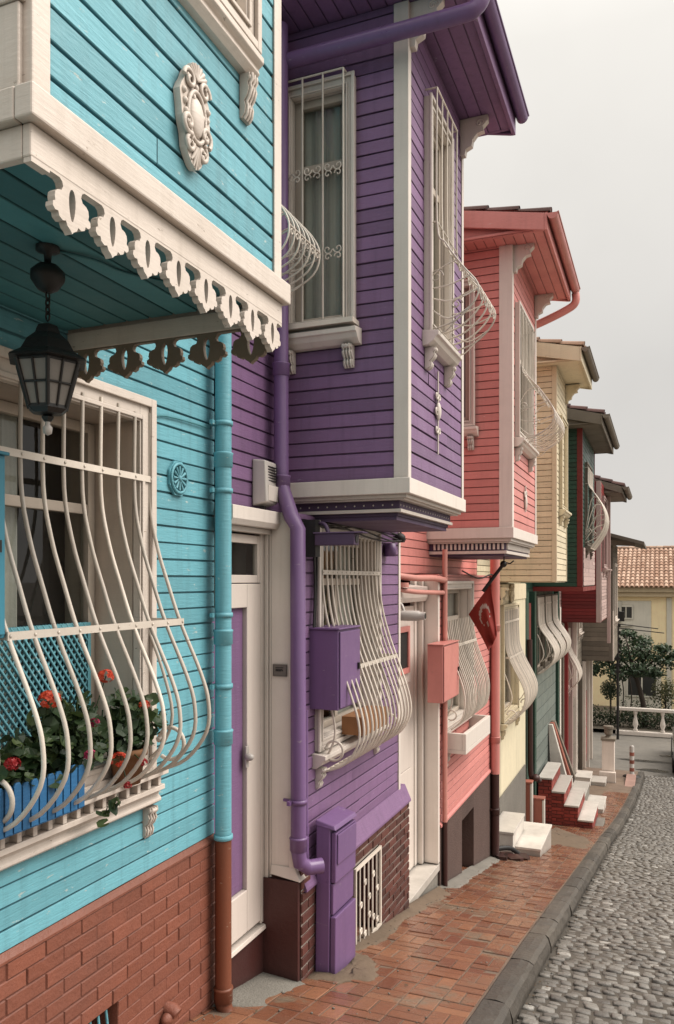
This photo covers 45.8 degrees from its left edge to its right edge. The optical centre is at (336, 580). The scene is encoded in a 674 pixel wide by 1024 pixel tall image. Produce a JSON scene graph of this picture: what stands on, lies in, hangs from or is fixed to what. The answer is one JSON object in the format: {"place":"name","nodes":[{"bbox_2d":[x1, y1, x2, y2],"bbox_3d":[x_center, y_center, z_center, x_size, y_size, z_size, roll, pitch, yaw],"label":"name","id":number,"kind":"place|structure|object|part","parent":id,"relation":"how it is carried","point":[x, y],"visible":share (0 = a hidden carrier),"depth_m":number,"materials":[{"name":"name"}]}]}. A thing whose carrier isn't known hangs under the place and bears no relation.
{"place":"outdoors","nodes":[
{"label":"outdoors","id":0,"kind":"place"},
{"bbox_2d":[184,767,637,1023],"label":"pavement","id":1,"kind":"structure","parent":0,"point":[459,947],"depth_m":5.38,"materials":[{"name":"brick"}]},
{"bbox_2d":[212,972,305,1006],"bbox_3d":[-0.397,2.292,4.480,0.329,0.185,0.840,0,0,22],"label":"cement patch","id":2,"kind":"object","parent":1,"relation":"on","point":[259,989],"visible":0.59,"depth_m":4.45,"materials":[{"name":"grey concrete"}]},
{"bbox_2d":[315,806,356,973],"bbox_3d":[-0.001,1.938,4.967,0.138,0.964,0.368,0,-1,22],"label":"gas cabinet","id":3,"kind":"object","parent":1,"relation":"on","point":[335,901],"visible":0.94,"depth_m":4.83,"materials":[{"name":"purple metal"}]},
{"bbox_3d":[0.039,2.215,4.946,0.036,0.370,0.345,0,-1,22],"label":"lower door","id":4,"kind":"part","parent":3,"relation":"part of","materials":[{"name":"purple metal"}]},
{"bbox_3d":[0.045,1.775,4.957,0.044,0.490,0.340,0,-1,22],"label":"upper door","id":5,"kind":"part","parent":3,"relation":"part of","materials":[{"name":"purple metal"}]},
{"bbox_2d":[308,952,378,983],"bbox_3d":[0.079,2.421,4.973,0.437,0.143,0.746,0,0,22],"label":"cement patch","id":6,"kind":"object","parent":1,"relation":"on","point":[361,967],"visible":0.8,"depth_m":4.82,"materials":[{"name":"beige concrete"}]},
{"bbox_2d":[355,886,450,950],"bbox_3d":[0.577,2.705,6.432,0.182,0.547,2.650,0,0,22],"label":"cement patch","id":7,"kind":"object","parent":1,"relation":"on","point":[382,933],"visible":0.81,"depth_m":6.24,"materials":[{"name":"beige concrete"}]},
{"bbox_2d":[203,805,638,1023],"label":"grit","id":8,"kind":"object","parent":1,"relation":"on","point":[282,992],"visible":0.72,"depth_m":6.21,"materials":[{"name":"concrete"}]},
{"bbox_2d":[437,855,499,888],"bbox_3d":[1.604,3.253,8.983,0.201,0.629,2.950,0,0,22],"label":"cement patch","id":9,"kind":"object","parent":1,"relation":"on","point":[469,873],"visible":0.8,"depth_m":8.62,"materials":[{"name":"concrete"}]},
{"bbox_2d":[495,845,529,860],"bbox_3d":[2.221,3.460,10.053,0.389,0.256,0.558,0,0,22],"label":"drain cover","id":10,"kind":"object","parent":1,"relation":"on","point":[516,855],"visible":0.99,"depth_m":10.00,"materials":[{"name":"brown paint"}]},
{"bbox_2d":[551,827,594,848],"bbox_3d":[3.634,4.135,12.830,1.022,0.561,2.847,0,0,18],"label":"cement patch","id":11,"kind":"object","parent":1,"relation":"on","point":[563,837],"visible":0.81,"depth_m":12.48,"materials":[{"name":"beige concrete"}]},
{"bbox_2d":[574,770,606,786],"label":"marble steps","id":12,"kind":"structure","parent":1,"relation":"on","point":[583,775],"depth_m":20.92,"materials":[{"name":"white stone"}]},
{"bbox_2d":[589,784,609,816],"bbox_3d":[5.864,5.066,18.612,1.135,0.770,6.100,0,0,22],"label":"cement patch","id":13,"kind":"object","parent":1,"relation":"on","point":[597,790],"visible":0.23,"depth_m":20.23,"materials":[{"name":"beige concrete"}]},
{"bbox_2d":[599,725,615,782],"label":"gate pillar","id":14,"kind":"structure","parent":1,"relation":"on","point":[608,740],"depth_m":21.66,"materials":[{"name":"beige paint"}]},
{"bbox_2d":[625,774,635,786],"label":"paving slab","id":15,"kind":"structure","parent":1,"relation":"on","point":[630,780],"depth_m":21.63,"materials":[{"name":"pink stone"}]},
{"bbox_2d":[623,745,640,777],"bbox_3d":[8.332,5.107,22.521,0.480,0.895,0.468,0,0,22],"label":"bollard","id":16,"kind":"object","parent":1,"relation":"on","point":[631,761],"visible":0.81,"depth_m":22.47,"materials":[{"name":"white plastic"}]},
{"bbox_2d":[464,0,673,546],"label":"sky","id":17,"kind":"structure","parent":0,"point":[594,146],"materials":[{"name":"white"}]},
{"bbox_2d":[515,776,673,1023],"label":"road","id":18,"kind":"structure","parent":0,"point":[616,955],"depth_m":6.62,"materials":[{"name":"stone"}]},
{"bbox_2d":[466,771,644,1023],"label":"kerb","id":19,"kind":"structure","parent":18,"relation":"on","point":[504,999],"depth_m":5.97,"materials":[{"name":"stone"}]},
{"bbox_2d":[593,728,615,732],"bbox_3d":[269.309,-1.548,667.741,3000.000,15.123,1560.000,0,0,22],"label":"ground","id":20,"kind":"structure","parent":0,"point":[599,730],"depth_m":31.90,"materials":[{"name":"black"}]},
{"bbox_2d":[0,0,290,1023],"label":"row house","id":21,"kind":"structure","parent":20,"relation":"on","point":[140,162],"depth_m":3.09,"materials":[{"name":"teal paint"}]},
{"bbox_2d":[0,451,9,637],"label":"meter box","id":22,"kind":"object","parent":21,"relation":"attached to","point":[3,454],"visible":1,"depth_m":2.60,"materials":[{"name":"blue metal"}]},
{"bbox_2d":[0,458,4,634],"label":"door","id":23,"kind":"structure","parent":22,"relation":"in","point":[2,461],"depth_m":2.60,"materials":[{"name":"blue wood"}]},
{"bbox_2d":[0,764,84,839],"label":"flower box","id":24,"kind":"object","parent":21,"relation":"on","point":[24,793],"visible":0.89,"depth_m":2.79,"materials":[{"name":"blue paint"}]},
{"bbox_2d":[0,690,64,790],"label":"geranium","id":25,"kind":"object","parent":24,"relation":"on","point":[12,771],"visible":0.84,"depth_m":2.76,"materials":[{"name":"green plant"}]},
{"bbox_2d":[0,669,125,788],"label":"geranium","id":26,"kind":"object","parent":24,"relation":"in","point":[56,751],"visible":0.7,"depth_m":2.96,"materials":[{"name":"green plant"}]},
{"bbox_2d":[8,242,85,435],"bbox_3d":[-0.855,-0.707,2.356,0.239,0.557,0.232,0,0,22],"label":"hanging lantern","id":27,"kind":"object","parent":21,"relation":"hanging from","point":[47,361],"visible":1,"depth_m":2.31,"materials":[{"name":"black metal"}]},
{"bbox_2d":[0,345,210,870],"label":"window","id":28,"kind":"structure","parent":21,"relation":"in","point":[82,549],"depth_m":3.47,"materials":[{"name":"beige paint"}]},
{"bbox_2d":[96,794,120,826],"bbox_3d":[-0.902,0.900,3.149,0.076,0.105,0.157,0,0,17],"label":"geranium","id":29,"kind":"object","parent":21,"relation":"hanging from","point":[112,806],"visible":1,"depth_m":3.15,"materials":[{"name":"green plant"}]},
{"bbox_2d":[107,745,147,785],"bbox_3d":[-0.890,0.785,3.385,0.170,0.150,0.170,0,0,22],"label":"flower pot","id":30,"kind":"object","parent":21,"relation":"on","point":[132,762],"visible":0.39,"depth_m":3.33,"materials":[{"name":"ceramic"}]},
{"bbox_2d":[92,687,168,788],"bbox_3d":[-0.896,0.644,3.380,0.292,0.382,0.472,0,0,22],"label":"geranium","id":31,"kind":"object","parent":30,"relation":"in","point":[120,728],"visible":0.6,"depth_m":3.33,"materials":[{"name":"green plant"}]},
{"bbox_2d":[178,0,263,125],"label":"window","id":32,"kind":"structure","parent":21,"relation":"in","point":[234,27],"depth_m":2.48,"materials":[{"name":"beige paint"}]},
{"bbox_2d":[281,204,319,292],"bbox_3d":[-0.357,-2.295,4.421,0.406,1.421,0.411,0,0,22],"label":"window","id":33,"kind":"structure","parent":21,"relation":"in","point":[287,214],"depth_m":4.38,"materials":[{"name":"white paint"}]},
{"bbox_2d":[208,0,528,988],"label":"row house","id":34,"kind":"structure","parent":20,"relation":"on","point":[348,404],"depth_m":4.76,"materials":[{"name":"purple paint"}]},
{"bbox_2d":[209,584,259,943],"bbox_3d":[-0.543,1.010,4.450,0.100,1.980,0.505,0,0,22],"label":"door","id":35,"kind":"structure","parent":34,"relation":"in","point":[245,597],"depth_m":4.54,"materials":[{"name":"white paint"}]},
{"bbox_2d":[253,459,278,509],"bbox_3d":[-0.413,-0.552,4.659,0.094,0.294,0.180,0,0,22],"label":"alarm box","id":36,"kind":"object","parent":34,"relation":"on","point":[265,492],"visible":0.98,"depth_m":4.59,"materials":[{"name":"white plastic"}]},
{"bbox_2d":[273,664,286,676],"bbox_3d":[-0.337,0.530,4.691,0.090,0.070,0.007,0,0,22],"label":"house number plate","id":37,"kind":"object","parent":34,"relation":"attached to","point":[279,669],"visible":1,"depth_m":4.69,"materials":[{"name":"metal"}]},
{"bbox_2d":[288,67,361,374],"bbox_3d":[-0.086,-2.132,4.872,0.541,1.746,0.320,0,0,22],"label":"window","id":38,"kind":"structure","parent":34,"relation":"in","point":[321,112],"depth_m":4.86,"materials":[{"name":"white paint"}]},
{"bbox_2d":[308,624,360,710],"bbox_3d":[-0.008,0.536,4.991,0.224,0.497,0.380,0,0,22],"label":"meter box","id":39,"kind":"object","parent":34,"relation":"attached to","point":[334,660],"visible":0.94,"depth_m":4.84,"materials":[{"name":"purple metal"}]},
{"bbox_2d":[339,629,359,708],"bbox_3d":[0.086,0.542,4.953,0.022,0.461,0.336,0,0,22],"label":"door","id":40,"kind":"structure","parent":39,"relation":"in","point":[349,641],"depth_m":4.92,"materials":[{"name":"purple metal"}]},
{"bbox_2d":[313,521,367,545],"bbox_3d":[-0.029,-0.280,4.722,0.429,0.147,0.099,0,0,22],"label":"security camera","id":41,"kind":"object","parent":34,"relation":"attached to","point":[327,538],"visible":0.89,"depth_m":4.67,"materials":[{"name":"purple paint"}]},
{"bbox_2d":[306,520,411,788],"bbox_3d":[0.089,0.464,5.470,0.561,1.673,1.230,0,0,22],"label":"window","id":42,"kind":"structure","parent":34,"relation":"in","point":[349,582],"depth_m":5.46,"materials":[{"name":"white paint"}]},
{"bbox_2d":[422,86,495,387],"bbox_3d":[0.708,-2.182,5.175,0.552,1.746,0.630,0,0,22],"label":"window","id":43,"kind":"structure","parent":34,"relation":"in","point":[438,335],"depth_m":5.17,"materials":[{"name":"white paint"}]},
{"bbox_2d":[401,205,580,902],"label":"row house","id":44,"kind":"structure","parent":20,"relation":"on","point":[519,264],"depth_m":7.84,"materials":[{"name":"pink paint"}]},
{"bbox_2d":[401,605,413,870],"bbox_3d":[0.553,1.480,7.157,0.070,2.480,0.925,0,0,22],"label":"door","id":45,"kind":"structure","parent":44,"relation":"in","point":[407,627],"depth_m":7.42,"materials":[{"name":"white paint"}]},
{"bbox_2d":[401,603,425,620],"bbox_3d":[0.561,0.259,6.708,0.386,0.162,0.097,0,0,22],"label":"security camera","id":46,"kind":"object","parent":44,"relation":"attached to","point":[406,615],"visible":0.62,"depth_m":6.64,"materials":[{"name":"white plastic"}]},
{"bbox_2d":[427,640,458,702],"bbox_3d":[1.024,0.859,7.599,0.169,0.542,0.610,0,0,22],"label":"meter box","id":47,"kind":"object","parent":44,"relation":"attached to","point":[443,668],"visible":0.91,"depth_m":7.35,"materials":[{"name":"pink metal"}]},
{"bbox_2d":[443,643,458,701],"bbox_3d":[1.092,0.865,7.572,0.022,0.506,0.566,0,0,22],"label":"door","id":48,"kind":"structure","parent":47,"relation":"in","point":[450,652],"depth_m":7.52,"materials":[{"name":"pink metal"}]},
{"bbox_2d":[440,581,489,760],"bbox_3d":[1.238,0.939,8.403,0.520,1.861,1.272,0,0,22],"label":"window","id":49,"kind":"structure","parent":44,"relation":"in","point":[463,707],"depth_m":8.50,"materials":[{"name":"white paint"}]},
{"bbox_2d":[464,279,478,449],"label":"window","id":50,"kind":"structure","parent":44,"relation":"in","point":[471,431],"depth_m":7.84,"materials":[{"name":"white paint"}]},
{"bbox_2d":[469,557,513,650],"bbox_3d":[1.599,0.237,8.264,0.475,0.994,0.102,0,0,22],"label":"flag","id":51,"kind":"object","parent":44,"relation":"attached to","point":[482,614],"visible":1,"depth_m":8.28,"materials":[{"name":"red fabric"}]},
{"bbox_2d":[514,300,564,471],"bbox_3d":[2.001,-1.971,8.287,0.622,1.583,1.010,0,0,22],"label":"window","id":52,"kind":"structure","parent":44,"relation":"in","point":[525,385],"depth_m":8.24,"materials":[{"name":"white paint"}]},
{"bbox_2d":[499,811,551,856],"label":"marble steps","id":53,"kind":"structure","parent":20,"relation":"on","point":[518,832],"depth_m":10.76,"materials":[{"name":"white stone"}]},
{"bbox_2d":[526,779,533,821],"bbox_3d":[3.172,3.929,13.338,0.207,1.160,0.184,0,0,22],"label":"gate post","id":54,"kind":"object","parent":20,"relation":"on","point":[529,800],"visible":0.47,"depth_m":13.25,"materials":[{"name":"paint"}]},
{"bbox_2d":[476,337,598,820],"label":"row house","id":55,"kind":"structure","parent":20,"relation":"on","point":[566,371],"depth_m":11.23,"materials":[{"name":"beige paint"}]},
{"bbox_2d":[500,603,537,739],"bbox_3d":[2.595,1.304,11.845,0.599,1.913,1.370,0,0,22],"label":"window","id":56,"kind":"structure","parent":55,"relation":"in","point":[516,669],"depth_m":11.74,"materials":[{"name":"beige paint"}]},
{"bbox_2d":[547,414,571,527],"bbox_3d":[3.183,-1.536,11.444,0.290,1.553,0.770,0,0,22],"label":"window","id":57,"kind":"structure","parent":55,"relation":"in","point":[563,513],"depth_m":11.32,"materials":[{"name":"beige paint"}]},
{"bbox_2d":[533,795,545,823],"bbox_3d":[3.405,4.102,13.459,0.207,0.890,0.184,0,0,22],"label":"gate post","id":58,"kind":"object","parent":20,"relation":"on","point":[538,809],"visible":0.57,"depth_m":13.39,"materials":[{"name":"red stone"}]},
{"bbox_2d":[521,404,619,794],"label":"row house","id":59,"kind":"structure","parent":20,"relation":"on","point":[591,432],"depth_m":14.81,"materials":[{"name":"green paint"}]},
{"bbox_2d":[527,639,541,782],"bbox_3d":[3.333,2.214,13.456,0.238,2.428,0.180,0,0,22],"label":"drain pipe","id":60,"kind":"object","parent":59,"relation":"attached to","point":[535,777],"visible":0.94,"depth_m":13.42,"materials":[{"name":"metal"}]},
{"bbox_2d":[536,595,559,674],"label":"window","id":61,"kind":"structure","parent":59,"relation":"in","point":[540,610],"depth_m":14.90,"materials":[{"name":"white metal"}]},
{"bbox_2d":[544,594,565,668],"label":"window","id":62,"kind":"structure","parent":59,"relation":"in","point":[547,598],"depth_m":15.87,"materials":[{"name":"white metal"}]},
{"bbox_2d":[551,593,570,661],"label":"window","id":63,"kind":"structure","parent":59,"relation":"in","point":[554,605],"depth_m":16.81,"materials":[{"name":"white metal"}]},
{"bbox_2d":[548,720,575,777],"bbox_3d":[4.647,3.525,16.452,0.488,1.150,0.580,0,0,22],"label":"leaning board","id":64,"kind":"object","parent":59,"relation":"attached to","point":[558,752],"visible":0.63,"depth_m":16.27,"materials":[{"name":"white wood"}]},
{"bbox_2d":[584,461,608,559],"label":"window","id":65,"kind":"structure","parent":59,"relation":"in","point":[589,547],"depth_m":14.94,"materials":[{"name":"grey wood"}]},
{"bbox_2d":[538,762,604,828],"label":"brick steps","id":66,"kind":"structure","parent":20,"relation":"on","point":[566,804],"depth_m":14.63,"materials":[{"name":"red brick"}]},
{"bbox_2d":[572,778,606,812],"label":"marble steps","id":67,"kind":"structure","parent":20,"relation":"on","point":[601,800],"depth_m":17.46,"materials":[{"name":"stone"}]},
{"bbox_2d":[559,475,631,781],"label":"row house","id":68,"kind":"structure","parent":20,"relation":"on","point":[591,606],"depth_m":19.15,"materials":[{"name":"red paint"}]},
{"bbox_2d":[573,697,574,781],"bbox_3d":[6.132,4.225,20.770,0.065,2.250,0.800,0,0,22],"label":"door","id":69,"kind":"structure","parent":68,"relation":"in","point":[573,697],"depth_m":20.97,"materials":[{"name":"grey wood"}]},
{"bbox_2d":[568,627,581,696],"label":"window","id":70,"kind":"structure","parent":68,"relation":"in","point":[571,654],"depth_m":19.75,"materials":[{"name":"paint"}]},
{"bbox_2d":[602,496,608,577],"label":"window","id":71,"kind":"structure","parent":68,"relation":"in","point":[604,566],"depth_m":18.93,"materials":[{"name":"paint"}]},
{"bbox_2d":[607,501,611,576],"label":"window","id":72,"kind":"structure","parent":68,"relation":"in","point":[607,501],"depth_m":20.10,"materials":[{"name":"paint"}]},
{"bbox_2d":[577,533,645,769],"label":"row house","id":73,"kind":"structure","parent":20,"relation":"on","point":[593,645],"depth_m":23.56,"materials":[{"name":"grey wood"}]},
{"bbox_2d":[578,623,583,640],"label":"window","id":74,"kind":"structure","parent":73,"relation":"in","point":[580,631],"depth_m":22.90,"materials":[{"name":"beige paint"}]},
{"bbox_2d":[586,690,586,760],"bbox_3d":[7.563,4.475,24.291,0.062,2.150,0.800,0,0,22],"label":"door","id":75,"kind":"structure","parent":73,"relation":"in","point":[586,690],"depth_m":24.37,"materials":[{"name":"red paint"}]},
{"bbox_2d":[613,563,619,627],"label":"window","id":76,"kind":"structure","parent":73,"relation":"in","point":[616,619],"depth_m":25.04,"materials":[{"name":"beige paint"}]},
{"bbox_2d":[589,732,673,776],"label":"cross road","id":77,"kind":"structure","parent":0,"point":[651,748],"depth_m":27.03,"materials":[{"name":"grey asphalt"}]},
{"bbox_2d":[615,607,662,738],"bbox_3d":[10.998,3.417,28.993,1.681,4.833,0.200,0,0,22],"label":"utility pole","id":78,"kind":"object","parent":77,"relation":"on","point":[621,616],"visible":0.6,"depth_m":29.23,"materials":[{"name":"black metal"}]},
{"bbox_2d":[619,706,673,737],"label":"railing","id":79,"kind":"object","parent":77,"relation":"on","point":[636,732],"visible":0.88,"depth_m":29.76,"materials":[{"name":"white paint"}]},
{"bbox_2d":[619,755,673,777],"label":"road patch","id":80,"kind":"object","parent":77,"relation":"on","point":[654,770],"visible":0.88,"depth_m":25.53,"materials":[{"name":"grey asphalt"}]},
{"bbox_2d":[671,727,673,771],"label":"parked car","id":81,"kind":"object","parent":77,"relation":"on","point":[672,745],"visible":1,"depth_m":24.79,"materials":[{"name":"black paint"}]},
{"bbox_2d":[593,705,672,732],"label":"garden","id":82,"kind":"object","parent":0,"point":[600,726],"depth_m":31.35,"materials":[{"name":"green plant"}]},
{"bbox_2d":[600,679,621,724],"bbox_3d":[10.803,4.800,31.442,0.833,1.827,0.834,0,0,11],"label":"topiary","id":83,"kind":"object","parent":82,"relation":"on","point":[609,688],"visible":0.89,"depth_m":31.35,"materials":[{"name":"green plant"}]},
{"bbox_2d":[613,670,631,722],"bbox_3d":[11.372,4.412,31.864,0.793,2.607,0.250,0,0,22],"label":"sapling","id":84,"kind":"object","parent":82,"relation":"on","point":[623,693],"visible":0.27,"depth_m":31.83,"materials":[{"name":"plant"}]},
{"bbox_2d":[593,546,673,709],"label":"yellow building","id":85,"kind":"structure","parent":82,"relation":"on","point":[646,587],"depth_m":35.56,"materials":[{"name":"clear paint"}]},
{"bbox_2d":[622,605,632,618],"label":"window","id":86,"kind":"structure","parent":85,"relation":"in","point":[628,609],"depth_m":35.67,"materials":[{"name":"white glass"}]},
{"bbox_2d":[626,668,657,697],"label":"window","id":87,"kind":"structure","parent":85,"relation":"in","point":[646,682],"depth_m":35.42,"materials":[{"name":"black glass"}]},
{"bbox_2d":[593,628,673,726],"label":"tree","id":88,"kind":"object","parent":82,"relation":"on","point":[635,670],"visible":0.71,"depth_m":30.74,"materials":[{"name":"green plant"}]},
{"bbox_2d":[593,694,673,729],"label":"hedge","id":89,"kind":"object","parent":82,"relation":"on","point":[644,719],"visible":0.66,"depth_m":30.95,"materials":[{"name":"green plant"}]},
{"bbox_2d":[651,676,673,719],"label":"topiary","id":90,"kind":"object","parent":82,"relation":"on","point":[665,690],"visible":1,"depth_m":31.36,"materials":[{"name":"green plant"}]}
]}

